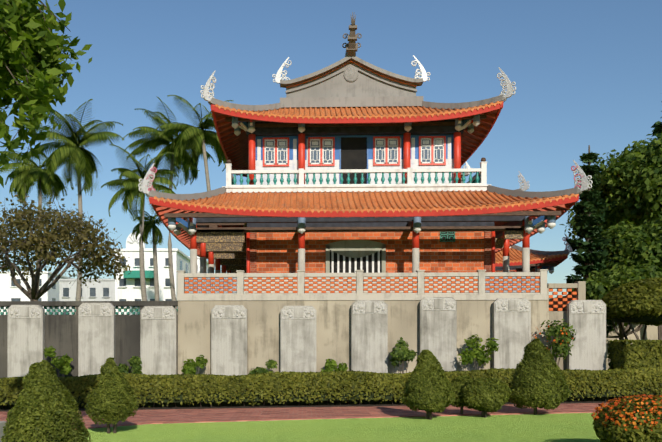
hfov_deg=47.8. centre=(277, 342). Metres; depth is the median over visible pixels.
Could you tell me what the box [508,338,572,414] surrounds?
topiary cone
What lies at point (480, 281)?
platform railing
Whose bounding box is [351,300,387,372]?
stele
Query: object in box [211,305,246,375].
stele
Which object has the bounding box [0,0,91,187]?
overhang tree
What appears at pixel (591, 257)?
araucaria
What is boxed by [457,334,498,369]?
wall shrub
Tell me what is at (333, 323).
platform base
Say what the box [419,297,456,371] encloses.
stele
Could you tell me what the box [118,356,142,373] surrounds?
wall shrub
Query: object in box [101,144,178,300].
palm
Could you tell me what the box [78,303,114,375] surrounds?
stele
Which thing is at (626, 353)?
box hedge
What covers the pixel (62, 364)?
wall shrub
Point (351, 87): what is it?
pavilion roofs
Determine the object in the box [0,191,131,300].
dry tree
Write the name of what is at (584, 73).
sky
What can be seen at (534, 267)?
wall
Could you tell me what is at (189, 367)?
wall shrub
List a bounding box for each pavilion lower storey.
[164,211,560,292]
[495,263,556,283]
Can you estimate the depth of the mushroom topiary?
22.20 m
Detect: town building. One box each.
[0,271,73,314]
[58,279,114,314]
[114,233,189,314]
[188,256,207,286]
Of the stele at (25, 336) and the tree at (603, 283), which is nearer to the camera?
the stele at (25, 336)
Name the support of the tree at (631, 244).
on the lawn
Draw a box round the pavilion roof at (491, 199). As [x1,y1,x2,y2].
[146,185,582,258]
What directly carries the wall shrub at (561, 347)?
on the lawn
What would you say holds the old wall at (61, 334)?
on the lawn
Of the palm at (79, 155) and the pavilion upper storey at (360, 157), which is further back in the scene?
the palm at (79, 155)
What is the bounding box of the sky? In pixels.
[0,0,661,298]
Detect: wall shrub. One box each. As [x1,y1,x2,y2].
[43,346,72,376]
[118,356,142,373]
[181,355,207,373]
[249,359,277,374]
[320,359,347,371]
[389,337,416,372]
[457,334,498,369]
[532,319,576,365]
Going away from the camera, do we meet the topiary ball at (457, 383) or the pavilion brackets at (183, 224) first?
the topiary ball at (457, 383)
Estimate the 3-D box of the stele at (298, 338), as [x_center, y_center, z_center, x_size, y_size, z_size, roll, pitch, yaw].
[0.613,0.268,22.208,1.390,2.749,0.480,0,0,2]
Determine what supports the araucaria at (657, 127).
on the lawn
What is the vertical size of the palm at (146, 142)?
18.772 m
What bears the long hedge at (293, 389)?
on the lawn
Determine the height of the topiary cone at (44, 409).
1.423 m
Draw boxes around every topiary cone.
[0,360,92,441]
[85,357,138,432]
[401,350,455,419]
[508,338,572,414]
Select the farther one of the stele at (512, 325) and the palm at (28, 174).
the palm at (28, 174)
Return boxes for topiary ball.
[450,375,471,413]
[459,377,510,417]
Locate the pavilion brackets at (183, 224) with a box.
[176,115,546,234]
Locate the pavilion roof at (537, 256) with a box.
[495,245,568,270]
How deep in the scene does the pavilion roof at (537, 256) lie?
36.64 m
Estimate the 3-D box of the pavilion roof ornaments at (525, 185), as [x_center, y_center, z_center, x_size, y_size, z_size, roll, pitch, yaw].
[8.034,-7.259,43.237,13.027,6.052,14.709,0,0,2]
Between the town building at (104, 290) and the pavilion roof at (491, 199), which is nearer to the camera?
the pavilion roof at (491, 199)
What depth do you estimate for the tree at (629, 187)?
31.56 m
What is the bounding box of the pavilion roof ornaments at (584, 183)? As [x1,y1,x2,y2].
[138,55,592,196]
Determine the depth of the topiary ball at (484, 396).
16.06 m
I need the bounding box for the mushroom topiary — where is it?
[601,277,661,339]
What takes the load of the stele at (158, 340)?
on the lawn
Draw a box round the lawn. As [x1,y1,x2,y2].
[82,413,599,441]
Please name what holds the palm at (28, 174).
on the lawn
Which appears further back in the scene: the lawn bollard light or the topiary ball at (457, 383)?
the topiary ball at (457, 383)
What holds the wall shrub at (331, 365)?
on the lawn
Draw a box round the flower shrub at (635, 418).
[591,394,661,441]
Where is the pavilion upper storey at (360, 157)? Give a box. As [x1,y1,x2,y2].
[222,114,490,226]
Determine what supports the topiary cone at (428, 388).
on the lawn
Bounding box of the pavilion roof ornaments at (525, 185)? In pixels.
[464,162,572,254]
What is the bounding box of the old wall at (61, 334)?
[0,301,177,377]
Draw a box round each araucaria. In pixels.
[564,145,614,338]
[651,101,661,137]
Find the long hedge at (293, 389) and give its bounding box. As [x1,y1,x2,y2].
[0,367,661,411]
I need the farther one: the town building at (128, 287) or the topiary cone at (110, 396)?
the town building at (128, 287)
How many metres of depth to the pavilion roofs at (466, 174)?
40.92 m
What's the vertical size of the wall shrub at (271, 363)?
1.170 m
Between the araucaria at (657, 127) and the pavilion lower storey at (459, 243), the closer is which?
the pavilion lower storey at (459, 243)
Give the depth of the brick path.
17.23 m
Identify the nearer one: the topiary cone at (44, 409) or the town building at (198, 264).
the topiary cone at (44, 409)
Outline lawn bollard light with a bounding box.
[0,421,5,441]
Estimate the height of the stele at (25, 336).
2.788 m
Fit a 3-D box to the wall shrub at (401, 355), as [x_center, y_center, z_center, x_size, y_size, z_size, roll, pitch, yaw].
[3.649,0.733,21.660,0.805,1.820,0.513,0,0,2]
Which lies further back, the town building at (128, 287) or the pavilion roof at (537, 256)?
the town building at (128, 287)
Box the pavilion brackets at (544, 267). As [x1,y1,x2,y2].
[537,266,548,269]
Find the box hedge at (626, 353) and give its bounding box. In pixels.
[607,339,661,396]
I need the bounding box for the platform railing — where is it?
[177,269,547,294]
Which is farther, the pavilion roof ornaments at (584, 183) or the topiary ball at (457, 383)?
the pavilion roof ornaments at (584, 183)
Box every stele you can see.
[7,305,44,376]
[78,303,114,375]
[140,306,176,374]
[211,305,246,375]
[281,306,315,371]
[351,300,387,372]
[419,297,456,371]
[493,298,530,368]
[567,300,605,369]
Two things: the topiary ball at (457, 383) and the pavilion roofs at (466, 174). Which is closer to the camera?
the topiary ball at (457, 383)
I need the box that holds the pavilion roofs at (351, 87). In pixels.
[208,12,506,176]
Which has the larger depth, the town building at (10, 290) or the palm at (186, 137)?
the town building at (10, 290)
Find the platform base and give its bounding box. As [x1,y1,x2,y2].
[177,295,657,374]
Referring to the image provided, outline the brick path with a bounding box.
[0,403,607,428]
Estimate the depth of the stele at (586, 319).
21.83 m
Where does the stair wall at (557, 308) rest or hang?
on the lawn
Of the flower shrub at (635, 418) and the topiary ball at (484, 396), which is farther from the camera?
the topiary ball at (484, 396)
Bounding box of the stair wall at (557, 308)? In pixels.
[547,281,585,369]
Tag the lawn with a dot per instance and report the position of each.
(571, 427)
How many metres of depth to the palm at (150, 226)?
46.01 m
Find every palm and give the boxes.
[0,147,84,289]
[22,99,123,314]
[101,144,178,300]
[122,97,214,314]
[131,210,163,300]
[153,95,232,268]
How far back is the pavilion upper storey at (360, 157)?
25.05 m
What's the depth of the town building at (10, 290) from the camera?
111.25 m
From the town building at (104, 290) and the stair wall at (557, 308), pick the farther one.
the town building at (104, 290)
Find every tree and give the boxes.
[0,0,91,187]
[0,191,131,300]
[559,133,661,240]
[571,263,661,339]
[580,212,661,339]
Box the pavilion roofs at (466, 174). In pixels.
[461,173,521,190]

